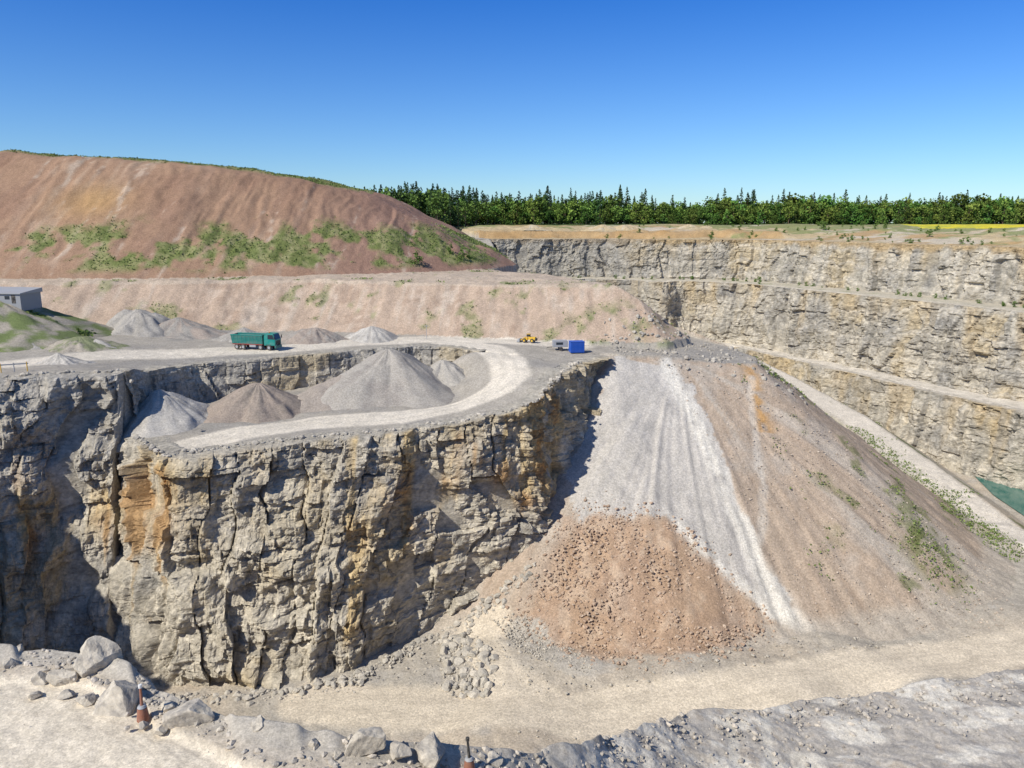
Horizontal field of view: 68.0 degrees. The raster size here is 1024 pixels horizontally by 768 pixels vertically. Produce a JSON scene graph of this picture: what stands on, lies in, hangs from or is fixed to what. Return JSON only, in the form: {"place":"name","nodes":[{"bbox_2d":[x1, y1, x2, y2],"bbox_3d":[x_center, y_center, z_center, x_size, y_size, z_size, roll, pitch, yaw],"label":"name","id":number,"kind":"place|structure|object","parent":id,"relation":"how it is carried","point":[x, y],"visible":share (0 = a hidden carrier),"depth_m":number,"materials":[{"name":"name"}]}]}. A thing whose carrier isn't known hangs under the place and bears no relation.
{"place":"outdoors","nodes":[
{"label":"outdoors","id":0,"kind":"place"},
{"bbox_2d":[0,354,610,689],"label":"quarry cliff","id":1,"kind":"structure","parent":0,"point":[267,565],"depth_m":108.94,"materials":[{"name":"stone"}]},
{"bbox_2d":[3,360,581,456],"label":"rim stones","id":2,"kind":"object","parent":1,"relation":"on","point":[256,442],"visible":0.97,"depth_m":113.93,"materials":[{"name":"grey stone"}]},
{"bbox_2d":[171,562,537,706],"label":"cliff foot talus","id":3,"kind":"structure","parent":1,"relation":"attached to","point":[342,680],"depth_m":106.06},
{"bbox_2d":[0,150,1023,752],"bbox_3d":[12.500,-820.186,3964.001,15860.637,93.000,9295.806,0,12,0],"label":"quarry terrain","id":4,"kind":"structure","parent":0,"point":[646,438],"depth_m":137.69,"materials":[{"name":"beige soil"}]},
{"bbox_2d":[0,362,27,372],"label":"guard rail","id":5,"kind":"object","parent":4,"relation":"on","point":[26,363],"visible":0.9,"depth_m":115.41,"materials":[{"name":"grey metal"}]},
{"bbox_2d":[0,287,42,310],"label":"grey shed","id":6,"kind":"structure","parent":4,"relation":"on","point":[25,298],"depth_m":158.32,"materials":[{"name":"metal"}]},
{"bbox_2d":[11,295,15,302],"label":"door","id":7,"kind":"structure","parent":6,"relation":"in","point":[13,299],"depth_m":156.52,"materials":[{"name":"metal"}]},
{"bbox_2d":[18,337,40,349],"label":"gravel pile","id":8,"kind":"object","parent":4,"relation":"on","point":[36,347],"visible":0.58,"depth_m":145.12,"materials":[{"name":"grey gravel"}]},
{"bbox_2d":[0,301,113,351],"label":"grassy mound","id":9,"kind":"object","parent":4,"relation":"on","point":[29,329],"visible":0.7,"depth_m":152.57,"materials":[{"name":"grass"},{"name":"green plant"}]},
{"bbox_2d":[26,310,95,336],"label":"mound grass","id":10,"kind":"structure","parent":9,"relation":"on","point":[82,332],"depth_m":159.78,"materials":[{"name":"green plant"}]},
{"bbox_2d":[35,353,95,364],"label":"gravel pile","id":11,"kind":"object","parent":4,"relation":"on","point":[57,359],"visible":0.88,"depth_m":129.21,"materials":[{"name":"grey gravel"}]},
{"bbox_2d":[44,336,128,352],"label":"grassy mound","id":12,"kind":"object","parent":4,"relation":"on","point":[82,344],"visible":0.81,"depth_m":144.85,"materials":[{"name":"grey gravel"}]},
{"bbox_2d":[94,339,116,348],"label":"gravel pile","id":13,"kind":"object","parent":4,"relation":"on","point":[102,342],"visible":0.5,"depth_m":146.97,"materials":[{"name":"grey gravel"}]},
{"bbox_2d":[106,309,169,336],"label":"gravel pile","id":14,"kind":"object","parent":4,"relation":"on","point":[139,323],"visible":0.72,"depth_m":168.53,"materials":[{"name":"grey gravel"}]},
{"bbox_2d":[121,389,209,442],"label":"gravel pile","id":15,"kind":"object","parent":4,"relation":"on","point":[162,412],"visible":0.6,"depth_m":119.53,"materials":[{"name":"grey gravel"}]},
{"bbox_2d":[159,317,233,339],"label":"gravel pile","id":16,"kind":"object","parent":4,"relation":"on","point":[180,328],"visible":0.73,"depth_m":168.89,"materials":[{"name":"grey gravel"}]},
{"bbox_2d":[212,327,280,342],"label":"gravel pile","id":17,"kind":"object","parent":4,"relation":"on","point":[225,337],"visible":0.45,"depth_m":164.31,"materials":[{"name":"grey gravel"}]},
{"bbox_2d":[203,383,300,423],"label":"gravel pile","id":18,"kind":"object","parent":4,"relation":"on","point":[256,403],"visible":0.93,"depth_m":126.29,"materials":[{"name":"gravel"}]},
{"bbox_2d":[230,332,281,349],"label":"dump truck","id":19,"kind":"object","parent":4,"relation":"on","point":[268,340],"visible":1,"depth_m":151.10,"materials":[{"name":"green paint"}]},
{"bbox_2d":[112,344,485,415],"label":"bench back wall","id":20,"kind":"structure","parent":4,"relation":"on","point":[203,381],"depth_m":141.68,"materials":[{"name":"stone"}]},
{"bbox_2d":[281,328,348,344],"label":"gravel pile","id":21,"kind":"object","parent":4,"relation":"on","point":[311,336],"visible":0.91,"depth_m":161.88,"materials":[{"name":"grey gravel"}]},
{"bbox_2d":[297,375,347,412],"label":"gravel pile","id":22,"kind":"object","parent":4,"relation":"on","point":[310,398],"visible":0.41,"depth_m":131.79,"materials":[{"name":"grey gravel"}]},
{"bbox_2d":[345,326,398,342],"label":"gravel pile","id":23,"kind":"object","parent":4,"relation":"on","point":[371,334],"visible":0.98,"depth_m":164.80,"materials":[{"name":"grey gravel"}]},
{"bbox_2d":[321,349,454,409],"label":"gravel pile","id":24,"kind":"object","parent":4,"relation":"on","point":[387,377],"visible":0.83,"depth_m":133.61,"materials":[{"name":"grey gravel"}]},
{"bbox_2d":[410,249,423,264],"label":"shrub","id":25,"kind":"object","parent":4,"relation":"on","point":[418,258],"visible":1,"depth_m":215.75,"materials":[{"name":"green plant"}]},
{"bbox_2d":[431,360,464,386],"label":"gravel pile","id":26,"kind":"object","parent":4,"relation":"on","point":[447,373],"visible":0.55,"depth_m":143.67,"materials":[{"name":"grey gravel"}]},
{"bbox_2d":[458,247,465,259],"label":"shrub","id":27,"kind":"object","parent":4,"relation":"on","point":[462,256],"visible":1,"depth_m":228.19,"materials":[{"name":"green plant"}]},
{"bbox_2d":[437,631,498,698],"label":"rock rubble","id":28,"kind":"object","parent":4,"relation":"on","point":[452,643],"visible":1,"depth_m":107.36,"materials":[{"name":"grey stone"}]},
{"bbox_2d":[3,148,1023,610],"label":"slope weeds","id":29,"kind":"object","parent":4,"relation":"on","point":[935,490],"visible":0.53,"depth_m":194.93,"materials":[{"name":"green plant"}]},
{"bbox_2d":[516,334,536,342],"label":"wheel loader","id":30,"kind":"object","parent":4,"relation":"on","point":[530,338],"visible":1,"depth_m":161.60,"materials":[{"name":"yellow paint"}]},
{"bbox_2d":[514,225,551,230],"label":"soil heap","id":31,"kind":"object","parent":4,"relation":"on","point":[532,227],"visible":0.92,"depth_m":380.03,"materials":[{"name":"beige soil"}]},
{"bbox_2d":[492,613,591,672],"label":"gravel apron stones","id":32,"kind":"object","parent":4,"relation":"on","point":[543,649],"visible":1,"depth_m":110.60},
{"bbox_2d":[547,340,567,350],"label":"site trailer","id":33,"kind":"object","parent":4,"relation":"on","point":[560,344],"visible":1,"depth_m":153.81,"materials":[{"name":"grey metal"}]},
{"bbox_2d":[568,340,584,352],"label":"blue container","id":34,"kind":"object","parent":4,"relation":"on","point":[576,346],"visible":1,"depth_m":151.44,"materials":[{"name":"metal"}]},
{"bbox_2d":[580,225,616,230],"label":"soil heap","id":35,"kind":"object","parent":4,"relation":"on","point":[603,227],"visible":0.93,"depth_m":383.93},
{"bbox_2d":[614,225,644,230],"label":"soil heap","id":36,"kind":"object","parent":4,"relation":"on","point":[624,227],"visible":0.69,"depth_m":386.13,"materials":[{"name":"beige soil"}]},
{"bbox_2d":[502,491,774,679],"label":"soil stones","id":37,"kind":"object","parent":4,"relation":"on","point":[678,637],"visible":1,"depth_m":116.42,"materials":[{"name":"brown stone"}]},
{"bbox_2d":[367,634,969,743],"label":"floor stones","id":38,"kind":"object","parent":4,"relation":"on","point":[573,676],"visible":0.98,"depth_m":107.54,"materials":[{"name":"grey stone"}]},
{"bbox_2d":[676,224,695,228],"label":"soil heap","id":39,"kind":"object","parent":4,"relation":"on","point":[688,225],"visible":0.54,"depth_m":381.54,"materials":[{"name":"beige soil"}]},
{"bbox_2d":[354,181,1023,227],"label":"distant forest","id":40,"kind":"object","parent":4,"relation":"on","point":[463,209],"visible":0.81,"depth_m":443.43,"materials":[{"name":"green plant"}]},
{"bbox_2d":[604,310,806,404],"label":"crest rubble","id":41,"kind":"object","parent":4,"relation":"on","point":[686,357],"visible":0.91,"depth_m":159.83,"materials":[{"name":"grey stone"}]},
{"bbox_2d":[476,239,1023,306],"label":"terrace wall","id":42,"kind":"structure","parent":4,"relation":"on","point":[988,274],"depth_m":304.10,"materials":[{"name":"grey stone"}]},
{"bbox_2d":[574,278,1023,402],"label":"terrace wall","id":43,"kind":"structure","parent":4,"relation":"on","point":[975,349],"depth_m":254.25,"materials":[{"name":"beige stone"}]},
{"bbox_2d":[577,220,1023,307],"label":"rim bushes","id":44,"kind":"object","parent":4,"relation":"on","point":[961,241],"visible":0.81,"depth_m":316.71,"materials":[{"name":"green plant"}]},
{"bbox_2d":[819,220,826,229],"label":"shrub","id":45,"kind":"object","parent":4,"relation":"on","point":[822,222],"visible":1,"depth_m":355.32,"materials":[{"name":"green plant"}]},
{"bbox_2d":[669,366,1022,629],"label":"spoil stones","id":46,"kind":"object","parent":4,"relation":"on","point":[849,524],"visible":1,"depth_m":131.19,"materials":[{"name":"stone"}]},
{"bbox_2d":[734,346,1023,489],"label":"terrace wall","id":47,"kind":"structure","parent":4,"relation":"on","point":[972,437],"depth_m":217.74,"materials":[{"name":"beige stone"}]},
{"bbox_2d":[0,644,1023,767],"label":"ground","id":48,"kind":"structure","parent":0,"point":[55,732],"depth_m":27.13,"materials":[{"name":"grey gravel"}]},
{"bbox_2d":[1,658,20,669],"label":"boulder","id":49,"kind":"object","parent":48,"relation":"on","point":[7,663],"visible":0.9,"depth_m":24.41,"materials":[{"name":"grey stone"}]},
{"bbox_2d":[16,644,23,651],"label":"boulder","id":50,"kind":"object","parent":48,"relation":"on","point":[20,647],"visible":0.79,"depth_m":25.40,"materials":[{"name":"grey stone"}]},
{"bbox_2d":[28,691,42,699],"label":"boulder","id":51,"kind":"object","parent":48,"relation":"on","point":[34,695],"visible":1,"depth_m":22.93,"materials":[{"name":"grey stone"}]},
{"bbox_2d":[31,671,46,684],"bbox_3d":[-14.776,9.239,23.790,0.483,0.489,0.352,0,12,0],"label":"boulder","id":52,"kind":"object","parent":48,"relation":"on","point":[38,678],"visible":0.97,"depth_m":23.66,"materials":[{"name":"grey stone"}]},
{"bbox_2d":[46,668,78,686],"bbox_3d":[-14.056,9.232,23.748,0.868,0.616,0.572,-10,15,-38],"label":"boulder","id":53,"kind":"object","parent":48,"relation":"on","point":[54,677],"visible":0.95,"depth_m":23.63,"materials":[{"name":"grey stone"}]},
{"bbox_2d":[57,689,76,699],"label":"boulder","id":54,"kind":"object","parent":48,"relation":"on","point":[65,693],"visible":1,"depth_m":22.93,"materials":[{"name":"grey stone"}]},
{"bbox_2d":[75,692,95,706],"bbox_3d":[-12.753,9.484,22.750,0.495,0.347,0.540,10,16,40],"label":"boulder","id":55,"kind":"object","parent":48,"relation":"on","point":[87,700],"visible":1,"depth_m":22.63,"materials":[{"name":"grey stone"}]},
{"bbox_2d":[73,635,123,677],"bbox_3d":[-13.407,8.755,24.287,1.215,1.249,1.252,6,13,25],"label":"boulder","id":56,"kind":"object","parent":48,"relation":"on","point":[96,654],"visible":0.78,"depth_m":24.08,"materials":[{"name":"grey stone"}]},
{"bbox_2d":[93,680,138,716],"bbox_3d":[-11.806,9.335,22.682,1.342,1.053,1.276,0,12,0],"label":"boulder","id":57,"kind":"object","parent":48,"relation":"on","point":[119,698],"visible":0.97,"depth_m":22.28,"materials":[{"name":"grey stone"}]},
{"bbox_2d":[137,684,149,722],"bbox_3d":[-10.665,9.173,21.832,0.355,1.116,0.355,3,12,16],"label":"marker post","id":58,"kind":"object","parent":48,"relation":"on","point":[142,712],"visible":0.99,"depth_m":21.78,"materials":[{"name":"orange metal"}]},
{"bbox_2d":[139,721,149,729],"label":"boulder","id":59,"kind":"object","parent":48,"relation":"on","point":[143,725],"visible":1,"depth_m":21.56,"materials":[{"name":"grey stone"}]},
{"bbox_2d":[154,724,167,735],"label":"boulder","id":60,"kind":"object","parent":48,"relation":"on","point":[161,729],"visible":0.98,"depth_m":21.30,"materials":[{"name":"grey stone"}]},
{"bbox_2d":[161,700,175,711],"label":"boulder","id":61,"kind":"object","parent":48,"relation":"on","point":[167,705],"visible":0.84,"depth_m":22.33,"materials":[{"name":"grey stone"}]},
{"bbox_2d":[162,698,214,729],"bbox_3d":[-9.327,9.533,21.944,1.415,0.732,0.782,-3,12,-15],"label":"boulder","id":62,"kind":"object","parent":48,"relation":"on","point":[190,712],"visible":0.94,"depth_m":21.63,"materials":[{"name":"grey stone"}]},
{"bbox_2d":[216,726,224,732],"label":"boulder","id":63,"kind":"object","parent":48,"relation":"on","point":[220,728],"visible":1,"depth_m":21.36,"materials":[{"name":"grey stone"}]},
{"bbox_2d":[252,714,263,731],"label":"boulder","id":64,"kind":"object","parent":48,"relation":"on","point":[257,724],"visible":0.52,"depth_m":21.21,"materials":[{"name":"grey stone"}]},
{"bbox_2d":[308,737,318,747],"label":"boulder","id":65,"kind":"object","parent":48,"relation":"on","point":[313,742],"visible":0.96,"depth_m":20.71,"materials":[{"name":"grey stone"}]},
{"bbox_2d":[333,750,340,759],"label":"boulder","id":66,"kind":"object","parent":48,"relation":"on","point":[337,754],"visible":1,"depth_m":20.41,"materials":[{"name":"grey stone"}]},
{"bbox_2d":[344,727,385,756],"bbox_3d":[-4.057,9.750,20.886,1.127,0.733,0.655,-3,12,-13],"label":"boulder","id":67,"kind":"object","parent":48,"relation":"on","point":[366,741],"visible":1,"depth_m":20.60,"materials":[{"name":"grey stone"}]},
{"bbox_2d":[390,741,411,759],"bbox_3d":[-3.074,10.064,20.703,0.651,0.388,0.465,5,13,22],"label":"boulder","id":68,"kind":"object","parent":48,"relation":"on","point":[399,750],"visible":1,"depth_m":20.69,"materials":[{"name":"grey stone"}]},
{"bbox_2d":[415,731,445,767],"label":"boulder","id":69,"kind":"object","parent":48,"relation":"on","point":[430,748],"visible":1,"depth_m":20.97,"materials":[{"name":"grey stone"}]},
{"bbox_2d":[464,736,474,767],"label":"marker post","id":70,"kind":"object","parent":48,"relation":"on","point":[469,761],"visible":1,"depth_m":21.38,"materials":[{"name":"brown metal"}]},
{"bbox_2d":[487,750,502,766],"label":"boulder","id":71,"kind":"object","parent":48,"relation":"on","point":[494,758],"visible":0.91,"depth_m":22.21,"materials":[{"name":"grey stone"}]},
{"bbox_2d":[2,648,1023,767],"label":"ledge pebbles","id":72,"kind":"object","parent":48,"relation":"on","point":[331,761],"visible":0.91,"depth_m":27.85,"materials":[{"name":"grey stone"}]},
{"bbox_2d":[0,0,1023,222],"label":"sky","id":73,"kind":"structure","parent":0,"point":[694,100],"materials":[{"name":"blue"}]},
{"bbox_2d":[975,476,1023,514],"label":"pond water","id":74,"kind":"structure","parent":0,"point":[1013,498],"depth_m":193.78,"materials":[{"name":"teal liquid"}]}
]}

